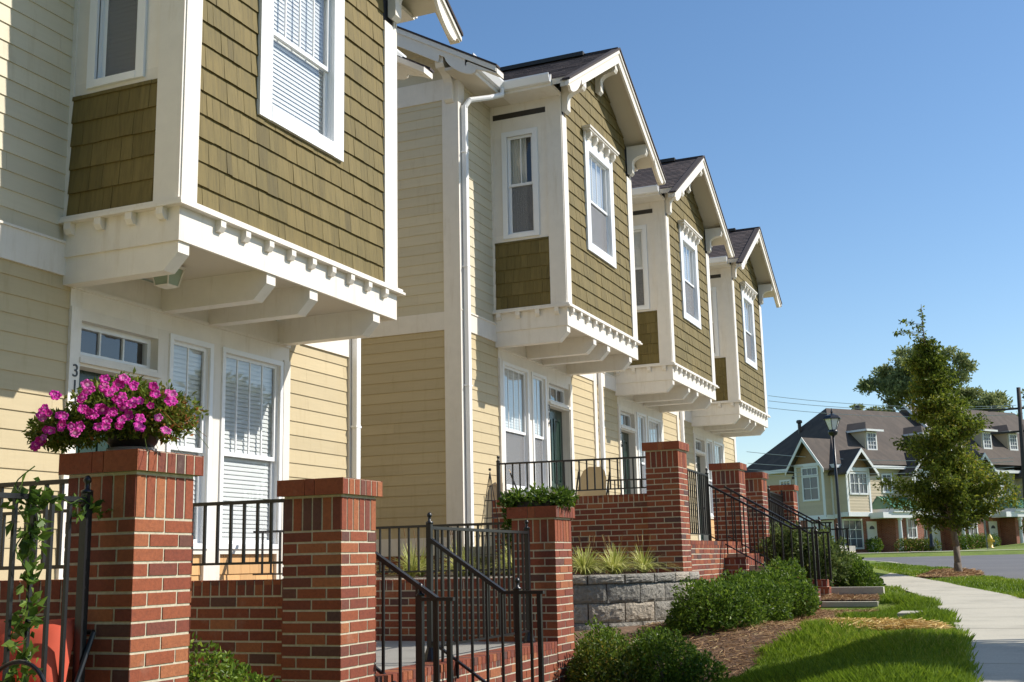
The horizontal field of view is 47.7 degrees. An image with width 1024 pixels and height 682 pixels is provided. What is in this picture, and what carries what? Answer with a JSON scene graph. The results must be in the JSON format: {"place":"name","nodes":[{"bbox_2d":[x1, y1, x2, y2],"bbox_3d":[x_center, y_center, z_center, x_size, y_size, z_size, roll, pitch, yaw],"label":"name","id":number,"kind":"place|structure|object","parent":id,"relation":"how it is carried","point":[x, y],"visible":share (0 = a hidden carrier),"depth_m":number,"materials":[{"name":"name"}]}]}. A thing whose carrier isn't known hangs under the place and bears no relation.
{"place":"outdoors","nodes":[
{"label":"outdoors","id":0,"kind":"place"},
{"bbox_2d":[376,573,639,578],"bbox_3d":[-1.779,3.112,15.212,8.450,0.004,3.188,-6,-12,23],"label":"planting bed","id":1,"kind":"object","parent":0,"point":[445,576],"visible":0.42,"depth_m":14.54,"materials":[{"name":"soil"}]},
{"bbox_2d":[381,528,446,577],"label":"variegated grass","id":2,"kind":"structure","parent":1,"relation":"on","point":[413,562],"depth_m":14.26,"materials":[{"name":"green plant"}]},
{"bbox_2d":[474,468,506,573],"bbox_3d":[-0.283,2.247,14.431,0.330,1.319,0.310,-6,-12,23],"label":"wire trellis","id":3,"kind":"object","parent":1,"relation":"on","point":[489,479],"visible":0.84,"depth_m":14.47,"materials":[{"name":"black metal"}]},
{"bbox_2d":[492,493,649,584],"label":"brick wall","id":4,"kind":"structure","parent":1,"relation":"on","point":[615,518],"depth_m":14.59,"materials":[{"name":"brick"}]},
{"bbox_2d":[496,456,645,499],"bbox_3d":[0.762,1.724,15.008,2.107,0.593,0.057,-6,-12,23],"label":"iron railing","id":5,"kind":"object","parent":4,"relation":"on","point":[498,463],"visible":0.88,"depth_m":14.98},
{"bbox_2d":[572,535,626,574],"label":"variegated grass","id":6,"kind":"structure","parent":1,"relation":"on","point":[585,563],"depth_m":12.96,"materials":[{"name":"green plant"}]},
{"bbox_2d":[576,534,654,573],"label":"variegated grass","id":7,"kind":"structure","parent":1,"relation":"on","point":[614,562],"depth_m":12.98,"materials":[{"name":"green plant"}]},
{"bbox_2d":[621,534,686,572],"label":"variegated grass","id":8,"kind":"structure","parent":1,"relation":"on","point":[645,561],"depth_m":13.42,"materials":[{"name":"green plant"}]},
{"bbox_2d":[397,0,1023,466],"label":"sky","id":9,"kind":"structure","parent":0,"point":[875,148],"materials":[{"name":"blue"}]},
{"bbox_2d":[747,543,1023,671],"bbox_3d":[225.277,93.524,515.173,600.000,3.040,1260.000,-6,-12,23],"label":"ground","id":10,"kind":"structure","parent":0,"point":[999,550],"depth_m":50.58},
{"bbox_2d":[0,579,62,619],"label":"brick wall","id":11,"kind":"structure","parent":10,"relation":"on","point":[55,599],"depth_m":5.79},
{"bbox_2d":[0,479,68,569],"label":"iron railing","id":12,"kind":"object","parent":11,"relation":"on","point":[61,482],"visible":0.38,"depth_m":5.97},
{"bbox_2d":[58,449,203,681],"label":"brick pier","id":13,"kind":"structure","parent":10,"relation":"on","point":[139,609],"depth_m":5.44,"materials":[{"name":"brick"}]},
{"bbox_2d":[22,367,208,453],"bbox_3d":[-1.888,0.339,5.616,1.068,0.441,0.769,-6,-12,23],"label":"petunia pot","id":14,"kind":"object","parent":13,"relation":"on","point":[128,410],"visible":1,"depth_m":5.50,"materials":[{"name":"pink plant"}]},
{"bbox_2d":[0,0,462,580],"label":"townhouse","id":15,"kind":"structure","parent":10,"relation":"on","point":[198,198],"depth_m":10.59,"materials":[{"name":"beige"}]},
{"bbox_2d":[76,370,138,452],"bbox_3d":[-3.647,1.460,10.244,0.059,2.346,0.990,-6,-12,23],"label":"front door","id":16,"kind":"structure","parent":15,"relation":"in","point":[83,375],"depth_m":10.25,"materials":[{"name":"grey metal"}]},
{"bbox_2d":[80,323,150,368],"bbox_3d":[-3.759,0.071,10.544,0.330,0.300,0.990,-6,-12,23],"label":"transom window","id":17,"kind":"structure","parent":15,"relation":"in","point":[97,342],"depth_m":10.58,"materials":[{"name":"glass"}]},
{"bbox_2d":[86,0,147,89],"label":"window","id":18,"kind":"structure","parent":15,"relation":"in","point":[121,57],"depth_m":10.11,"materials":[{"name":"glass"}]},
{"bbox_2d":[171,340,208,543],"bbox_3d":[-3.183,0.983,11.206,0.109,1.954,0.584,-6,-12,23],"label":"window","id":19,"kind":"structure","parent":15,"relation":"in","point":[190,364],"depth_m":11.37,"materials":[{"name":"glass"}]},
{"bbox_2d":[222,353,278,543],"bbox_3d":[-2.782,1.149,12.124,0.109,1.954,0.994,-6,-12,23],"label":"window","id":20,"kind":"structure","parent":15,"relation":"in","point":[252,386],"depth_m":12.21,"materials":[{"name":"glass"}]},
{"bbox_2d":[257,0,344,161],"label":"bay window","id":21,"kind":"structure","parent":15,"relation":"in","point":[300,79],"depth_m":11.61,"materials":[{"name":"white plastic"}]},
{"bbox_2d":[188,579,282,681],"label":"brick wall","id":22,"kind":"structure","parent":10,"relation":"on","point":[241,620],"depth_m":7.28,"materials":[{"name":"brick"}]},
{"bbox_2d":[0,499,283,569],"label":"iron railing","id":23,"kind":"object","parent":22,"relation":"on","point":[231,504],"visible":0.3,"depth_m":7.55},
{"bbox_2d":[277,477,381,681],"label":"brick pier","id":24,"kind":"structure","parent":10,"relation":"on","point":[329,592],"depth_m":7.05,"materials":[{"name":"brick"}]},
{"bbox_2d":[375,578,513,641],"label":"brick wall","id":25,"kind":"structure","parent":10,"relation":"on","point":[408,612],"depth_m":10.76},
{"bbox_2d":[253,522,511,574],"bbox_3d":[-1.270,2.008,11.144,2.920,0.439,0.036,-6,-12,23],"label":"iron railing","id":26,"kind":"object","parent":25,"relation":"on","point":[418,527],"visible":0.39,"depth_m":11.02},
{"bbox_2d":[375,641,557,681],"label":"patio landing","id":27,"kind":"object","parent":10,"relation":"on","point":[495,662],"visible":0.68,"depth_m":9.02,"materials":[{"name":"brick"}]},
{"bbox_2d":[425,512,535,661],"bbox_3d":[-0.229,1.932,9.254,0.105,1.063,1.970,-6,-12,23],"label":"iron railing","id":28,"kind":"object","parent":27,"relation":"on","point":[525,552],"visible":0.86,"depth_m":9.21,"materials":[{"name":"metal"}]},
{"bbox_2d":[360,26,665,576],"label":"townhouse","id":29,"kind":"structure","parent":10,"relation":"on","point":[509,333],"depth_m":18.13,"materials":[{"name":"beige"}]},
{"bbox_2d":[504,365,528,488],"bbox_3d":[0.008,1.406,18.735,0.119,1.954,0.994,-6,-12,23],"label":"window","id":30,"kind":"structure","parent":29,"relation":"in","point":[515,380],"depth_m":18.88,"materials":[{"name":"glass"}]},
{"bbox_2d":[501,127,539,239],"bbox_3d":[0.158,-2.513,18.572,0.620,1.788,0.163,-6,-12,23],"label":"window","id":31,"kind":"structure","parent":29,"relation":"in","point":[520,185],"depth_m":18.57,"materials":[{"name":"glass"}]},
{"bbox_2d":[533,376,546,488],"bbox_3d":[0.414,1.571,19.650,0.109,1.954,0.584,-6,-12,23],"label":"window","id":32,"kind":"structure","parent":29,"relation":"in","point":[539,402],"depth_m":19.80,"materials":[{"name":"glass"}]},
{"bbox_2d":[549,385,563,403],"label":"transom window","id":33,"kind":"structure","parent":29,"relation":"in","point":[556,394],"depth_m":20.88,"materials":[{"name":"glass"}]},
{"bbox_2d":[550,409,563,487],"bbox_3d":[0.722,2.414,20.442,0.059,2.445,0.990,-6,-12,23],"label":"front door","id":34,"kind":"structure","parent":29,"relation":"in","point":[556,441],"depth_m":20.69,"materials":[{"name":"wood"}]},
{"bbox_2d":[583,137,616,268],"bbox_3d":[1.446,-2.334,19.869,0.183,1.942,1.460,-6,-12,23],"label":"bay window","id":35,"kind":"structure","parent":29,"relation":"in","point":[598,170],"depth_m":20.02,"materials":[{"name":"white plastic"}]},
{"bbox_2d":[376,571,699,630],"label":"block retaining wall","id":36,"kind":"structure","parent":10,"relation":"on","point":[617,600],"depth_m":12.56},
{"bbox_2d":[507,506,574,681],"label":"brick pier","id":37,"kind":"structure","parent":10,"relation":"on","point":[551,568],"depth_m":10.26,"materials":[{"name":"brick"}]},
{"bbox_2d":[495,481,579,550],"bbox_3d":[0.239,1.578,10.509,0.790,0.627,0.522,-6,-12,23],"label":"plant","id":38,"kind":"object","parent":37,"relation":"on","point":[541,496],"visible":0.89,"depth_m":10.43,"materials":[{"name":"green plant"}]},
{"bbox_2d":[439,546,855,557],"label":"patio terrace","id":39,"kind":"structure","parent":10,"relation":"on","point":[852,548],"depth_m":15.57,"materials":[{"name":"brick"}]},
{"bbox_2d":[596,155,734,494],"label":"townhouse","id":40,"kind":"structure","parent":10,"relation":"on","point":[680,229],"depth_m":24.38,"materials":[{"name":"beige"}]},
{"bbox_2d":[621,432,630,493],"bbox_3d":[2.300,3.083,24.048,0.059,2.407,0.990,-6,-12,23],"label":"front door","id":41,"kind":"structure","parent":40,"relation":"in","point":[625,438],"depth_m":24.39,"materials":[{"name":"green metal"}]},
{"bbox_2d":[633,224,649,309],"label":"window","id":42,"kind":"structure","parent":40,"relation":"in","point":[640,236],"depth_m":23.92,"materials":[{"name":"glass"}]},
{"bbox_2d":[638,415,646,493],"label":"window","id":43,"kind":"structure","parent":40,"relation":"in","point":[641,426],"depth_m":25.23,"materials":[{"name":"white plastic"}]},
{"bbox_2d":[649,419,660,441],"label":"window","id":44,"kind":"structure","parent":40,"relation":"in","point":[654,426],"depth_m":26.28,"materials":[{"name":"glass"}]},
{"bbox_2d":[678,229,700,329],"bbox_3d":[3.823,-1.317,25.298,0.183,1.942,1.460,-6,-12,23],"label":"bay window","id":45,"kind":"structure","parent":40,"relation":"in","point":[689,274],"depth_m":25.42,"materials":[{"name":"glass"}]},
{"bbox_2d":[642,441,691,572],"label":"brick pier","id":46,"kind":"structure","parent":10,"relation":"on","point":[667,500],"depth_m":14.26,"materials":[{"name":"brick"}]},
{"bbox_2d":[590,625,801,680],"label":"mulch bed","id":47,"kind":"object","parent":10,"relation":"on","point":[717,649],"visible":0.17,"depth_m":11.20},
{"bbox_2d":[574,614,631,673],"bbox_3d":[0.861,3.026,10.961,0.645,0.860,0.788,-6,-12,23],"label":"boxwood shrub","id":48,"kind":"object","parent":47,"relation":"on","point":[604,633],"visible":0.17,"depth_m":10.97,"materials":[{"name":"green plant"}]},
{"bbox_2d":[564,633,659,681],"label":"bronzed shrub","id":49,"kind":"object","parent":47,"relation":"on","point":[588,659],"visible":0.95,"depth_m":9.90,"materials":[{"name":"green plant"}]},
{"bbox_2d":[625,625,730,681],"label":"boxwood shrub","id":50,"kind":"object","parent":47,"relation":"on","point":[679,660],"visible":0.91,"depth_m":9.82,"materials":[{"name":"green plant"}]},
{"bbox_2d":[662,575,769,636],"bbox_3d":[2.163,2.849,12.140,1.069,0.778,1.381,-6,-12,23],"label":"boxwood shrub","id":51,"kind":"object","parent":47,"relation":"on","point":[718,603],"visible":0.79,"depth_m":11.85,"materials":[{"name":"green plant"}]},
{"bbox_2d":[716,568,794,622],"bbox_3d":[2.741,2.985,13.215,0.976,0.779,1.456,-6,-12,23],"label":"boxwood shrub","id":52,"kind":"object","parent":47,"relation":"on","point":[772,593],"visible":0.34,"depth_m":12.97,"materials":[{"name":"green plant"}]},
{"bbox_2d":[691,540,742,581],"bbox_3d":[1.258,3.438,16.396,3.456,1.103,3.020,-6,-12,23],"label":"patio landing","id":53,"kind":"object","parent":10,"relation":"on","point":[708,557],"visible":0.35,"depth_m":15.30,"materials":[{"name":"brick"}]},
{"bbox_2d":[575,467,608,495],"bbox_3d":[1.131,2.551,17.785,0.548,1.176,0.752,3,-12,-22],"label":"sling chair","id":54,"kind":"object","parent":53,"relation":"on","point":[591,482],"visible":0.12,"depth_m":17.58,"materials":[{"name":"beige fabric"}]},
{"bbox_2d":[687,468,711,540],"bbox_3d":[2.411,2.139,15.507,0.054,1.073,1.857,-6,-12,23],"label":"iron railing","id":55,"kind":"object","parent":53,"relation":"on","point":[697,502],"visible":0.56,"depth_m":15.88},
{"bbox_2d":[709,462,748,552],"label":"brick pier","id":56,"kind":"structure","parent":10,"relation":"on","point":[731,476],"depth_m":17.42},
{"bbox_2d":[679,227,781,540],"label":"townhouse","id":57,"kind":"structure","parent":10,"relation":"on","point":[743,284],"depth_m":29.95,"materials":[{"name":"beige"}]},
{"bbox_2d":[707,441,713,514],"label":"window","id":58,"kind":"structure","parent":57,"relation":"in","point":[708,443],"depth_m":30.67,"materials":[{"name":"glass"}]},
{"bbox_2d":[710,287,719,356],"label":"window","id":59,"kind":"structure","parent":57,"relation":"in","point":[713,289],"depth_m":29.38,"materials":[{"name":"glass"}]},
{"bbox_2d":[740,289,756,369],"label":"window","id":60,"kind":"structure","parent":57,"relation":"in","point":[750,357],"depth_m":30.98,"materials":[{"name":"white plastic"}]},
{"bbox_2d":[625,586,878,681],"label":"pine straw","id":61,"kind":"object","parent":10,"relation":"on","point":[828,613],"visible":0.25,"depth_m":11.48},
{"bbox_2d":[745,472,769,558],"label":"brick pier","id":62,"kind":"structure","parent":10,"relation":"on","point":[756,486],"depth_m":18.93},
{"bbox_2d":[724,553,830,610],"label":"brick steps","id":63,"kind":"structure","parent":10,"relation":"on","point":[732,563],"depth_m":15.98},
{"bbox_2d":[709,484,816,588],"bbox_3d":[3.443,2.695,15.973,1.447,1.512,0.057,-6,-12,23],"label":"stair railing","id":64,"kind":"object","parent":63,"relation":"on","point":[799,527],"visible":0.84,"depth_m":15.93,"materials":[{"name":"black metal"}]},
{"bbox_2d":[724,486,831,583],"bbox_3d":[3.869,2.825,16.881,1.507,1.489,0.057,-6,-12,23],"label":"stair railing","id":65,"kind":"object","parent":63,"relation":"on","point":[816,533],"visible":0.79,"depth_m":16.89,"materials":[{"name":"black metal"}]},
{"bbox_2d":[769,484,798,530],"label":"brick pier","id":66,"kind":"structure","parent":10,"relation":"on","point":[789,492],"depth_m":21.57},
{"bbox_2d":[823,408,842,545],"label":"street lamp","id":67,"kind":"object","parent":10,"relation":"on","point":[832,420],"visible":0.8,"depth_m":46.09,"materials":[{"name":"black metal"}]},
{"bbox_2d":[820,592,879,600],"bbox_3d":[4.411,3.541,16.176,1.503,0.195,1.046,-6,-12,23],"label":"pine straw","id":68,"kind":"object","parent":10,"relation":"on","point":[835,596],"visible":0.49,"depth_m":15.83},
{"bbox_2d":[821,601,878,606],"bbox_3d":[4.491,3.649,15.498,0.815,0.315,0.160,-6,-12,23],"label":"concrete edging","id":69,"kind":"object","parent":10,"relation":"on","point":[848,603],"visible":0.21,"depth_m":15.44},
{"bbox_2d":[831,586,884,595],"bbox_3d":[4.943,3.752,16.521,0.730,0.475,0.160,-6,-12,23],"label":"concrete edging","id":70,"kind":"object","parent":10,"relation":"on","point":[857,590],"visible":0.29,"depth_m":16.48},
{"bbox_2d":[701,592,1023,681],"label":"lawn grass","id":71,"kind":"structure","parent":10,"relation":"on","point":[835,652],"depth_m":9.03,"materials":[{"name":"plant"}]},
{"bbox_2d":[864,536,883,552],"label":"doorstep shrub","id":72,"kind":"object","parent":10,"relation":"on","point":[873,543],"visible":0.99,"depth_m":72.98,"materials":[{"name":"green plant"}]},
{"bbox_2d":[744,404,1023,553],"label":"brick and tan rowhouse","id":73,"kind":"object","parent":10,"relation":"on","point":[865,512],"visible":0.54,"depth_m":76.82,"materials":[{"name":"grey"}]},
{"bbox_2d":[801,466,818,476],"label":"window","id":74,"kind":"structure","parent":73,"relation":"in","point":[808,471],"depth_m":74.59,"materials":[{"name":"grey"}]},
{"bbox_2d":[801,475,819,501],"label":"window","id":75,"kind":"structure","parent":73,"relation":"in","point":[810,485],"depth_m":74.39,"materials":[{"name":"grey"}]},
{"bbox_2d":[841,519,864,548],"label":"window","id":76,"kind":"structure","parent":73,"relation":"in","point":[855,532],"depth_m":73.90,"materials":[{"name":"grey"}]},
{"bbox_2d":[848,472,859,494],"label":"window","id":77,"kind":"structure","parent":73,"relation":"in","point":[854,489],"depth_m":73.38,"materials":[{"name":"grey"}]},
{"bbox_2d":[858,472,868,494],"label":"window","id":78,"kind":"structure","parent":73,"relation":"in","point":[863,486],"depth_m":73.84,"materials":[{"name":"grey"}]},
{"bbox_2d":[866,521,877,552],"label":"front door","id":79,"kind":"structure","parent":73,"relation":"in","point":[871,526],"depth_m":74.75,"materials":[{"name":"grey"}]},
{"bbox_2d":[866,432,877,449],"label":"window","id":80,"kind":"structure","parent":73,"relation":"in","point":[871,437],"depth_m":77.21,"materials":[{"name":"grey"}]},
{"bbox_2d":[906,517,917,538],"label":"window","id":81,"kind":"structure","parent":73,"relation":"in","point":[911,527],"depth_m":75.19,"materials":[{"name":"grey"}]},
{"bbox_2d":[982,432,991,448],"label":"window","id":82,"kind":"structure","parent":73,"relation":"in","point":[986,437],"depth_m":83.90,"materials":[{"name":"grey"}]},
{"bbox_2d":[822,617,952,631],"bbox_3d":[3.554,2.757,11.248,0.916,0.128,2.289,1,-11,-14],"label":"pine straw","id":83,"kind":"object","parent":10,"relation":"on","point":[895,624],"visible":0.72,"depth_m":10.88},
{"bbox_2d":[894,536,941,552],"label":"dark hedge","id":84,"kind":"object","parent":10,"relation":"on","point":[920,545],"visible":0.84,"depth_m":71.17,"materials":[{"name":"green plant"}]},
{"bbox_2d":[849,341,1022,415],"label":"spreading tree","id":85,"kind":"object","parent":10,"relation":"on","point":[886,380],"visible":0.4,"depth_m":99.70,"materials":[{"name":"green plant"}]},
{"bbox_2d":[951,532,1000,549],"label":"clipped hedge","id":86,"kind":"object","parent":10,"relation":"on","point":[979,543],"visible":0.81,"depth_m":73.39,"materials":[{"name":"green plant"}]},
{"bbox_2d":[988,387,1023,501],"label":"utility pole","id":87,"kind":"object","parent":10,"relation":"on","point":[1019,408],"visible":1,"depth_m":70.14,"materials":[{"name":"brown metal"}]},
{"bbox_2d":[748,395,1023,477],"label":"overhead wires","id":88,"kind":"object","parent":87,"relation":"attached to","point":[884,416],"visible":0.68,"depth_m":73.36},
{"bbox_3d":[-3.920,1.985,4.387,3.456,0.703,3.480,-6,-12,23],"label":"patio landing","id":89,"kind":"object","parent":10,"relation":"on","visible":0},
{"bbox_2d":[0,659,46,681],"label":"iron hoop","id":90,"kind":"object","parent":89,"relation":"on","point":[36,669],"visible":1,"depth_m":4.54,"materials":[{"name":"black metal"}]},
{"bbox_2d":[0,475,93,681],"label":"iron railing","id":91,"kind":"object","parent":89,"relation":"on","point":[82,586],"visible":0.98,"depth_m":5.19,"materials":[{"name":"metal"}]},
{"bbox_2d":[0,466,112,681],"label":"climbing vine","id":92,"kind":"object","parent":91,"relation":"attached to","point":[26,544],"visible":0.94,"depth_m":5.00,"materials":[{"name":"green plant"}]},
{"bbox_2d":[0,618,95,681],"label":"patio chair","id":93,"kind":"object","parent":89,"relation":"on","point":[52,671],"visible":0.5,"depth_m":5.18,"materials":[{"name":"red plastic"}]},
{"bbox_3d":[3.185,4.232,20.803,3.456,1.103,2.470,-6,-12,23],"label":"patio landing","id":94,"kind":"object","parent":10,"relation":"on","visible":0},
{"bbox_2d":[767,485,783,536],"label":"iron railing","id":95,"kind":"object","parent":94,"relation":"on","point":[779,497],"visible":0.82,"depth_m":20.89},
{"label":"mulch bed","id":96,"kind":"structure","parent":10,"relation":"on","visible":0},
{"bbox_2d":[753,518,819,576],"bbox_3d":[4.160,3.280,17.853,1.059,1.192,1.112,1,-11,-10],"label":"loose shrub","id":97,"kind":"object","parent":96,"relation":"on","point":[787,544],"visible":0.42,"depth_m":17.58,"materials":[{"name":"green plant"}]},
{"bbox_2d":[798,526,854,586],"bbox_3d":[4.746,3.408,17.819,0.963,1.107,1.281,0,-11,-9],"label":"loose shrub","id":98,"kind":"object","parent":96,"relation":"on","point":[838,565],"visible":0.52,"depth_m":17.51,"materials":[{"name":"green plant"}]},
{"bbox_2d":[834,551,885,586],"bbox_3d":[5.348,3.695,18.154,0.944,0.804,0.982,7,-14,-38],"label":"boxwood shrub","id":99,"kind":"object","parent":96,"relation":"on","point":[860,575],"visible":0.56,"depth_m":17.84,"materials":[{"name":"green plant"}]},
{"bbox_2d":[862,554,1023,580],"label":"road","id":100,"kind":"structure","parent":0,"point":[1010,566],"depth_m":39.17,"materials":[{"name":"asphalt"}]},
{"bbox_2d":[864,562,1023,596],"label":"lawn grass","id":101,"kind":"structure","parent":0,"point":[1001,584],"depth_m":20.59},
{"bbox_2d":[878,573,1023,681],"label":"sidewalk","id":102,"kind":"structure","parent":0,"point":[994,621],"depth_m":11.44,"materials":[{"name":"concrete"}]},
{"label":"tree ring","id":103,"kind":"structure","parent":0,"visible":0},
{"bbox_2d":[872,305,1023,571],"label":"young street tree","id":104,"kind":"object","parent":103,"relation":"on","point":[944,417],"visible":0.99,"depth_m":24.86,"materials":[{"name":"green plant"}]},
{"bbox_2d":[915,567,983,578],"bbox_3d":[9.469,4.954,24.773,1.332,0.168,5.424,-6,-12,23],"label":"pine straw","id":105,"kind":"object","parent":103,"relation":"on","point":[941,573],"visible":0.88,"depth_m":23.59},
{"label":"mulch bed","id":106,"kind":"structure","parent":0,"visible":0},
{"bbox_2d":[757,555,822,618],"bbox_3d":[3.417,3.093,14.433,0.942,0.877,1.824,-6,-12,23],"label":"boxwood shrub","id":107,"kind":"object","parent":106,"relation":"on","point":[802,588],"visible":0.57,"depth_m":14.07,"materials":[{"name":"green plant"}]},
{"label":"mulch bed","id":108,"kind":"structure","parent":0,"visible":0},
{"bbox_2d":[187,631,281,681],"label":"boxwood shrub","id":109,"kind":"object","parent":108,"relation":"on","point":[230,671],"visible":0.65,"depth_m":6.43,"materials":[{"name":"green plant"}]},
{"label":"brick steps","id":110,"kind":"object","parent":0,"visible":0},
{"bbox_2d":[375,551,454,681],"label":"stair railing","id":111,"kind":"object","parent":110,"relation":"on","point":[420,598],"visible":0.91,"depth_m":7.38,"materials":[{"name":"black metal"}]},
{"bbox_2d":[427,537,544,681],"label":"stair railing","id":112,"kind":"object","parent":110,"relation":"on","point":[517,592],"visible":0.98,"depth_m":8.14,"materials":[{"name":"black metal"}]},
{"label":"brick steps","id":113,"kind":"object","parent":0,"visible":0},
{"bbox_2d":[768,499,831,535],"bbox_3d":[4.668,3.222,19.081,1.207,1.482,0.057,-6,-12,23],"label":"stair railing","id":114,"kind":"object","parent":113,"relation":"on","point":[819,522],"visible":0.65,"depth_m":19.06,"materials":[{"name":"black metal"}]},
{"bbox_2d":[768,496,849,551],"bbox_3d":[5.146,3.389,20.015,1.337,1.482,0.057,-6,-12,23],"label":"stair railing","id":115,"kind":"object","parent":113,"relation":"on","point":[837,531],"visible":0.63,"depth_m":20.01,"materials":[{"name":"black metal"}]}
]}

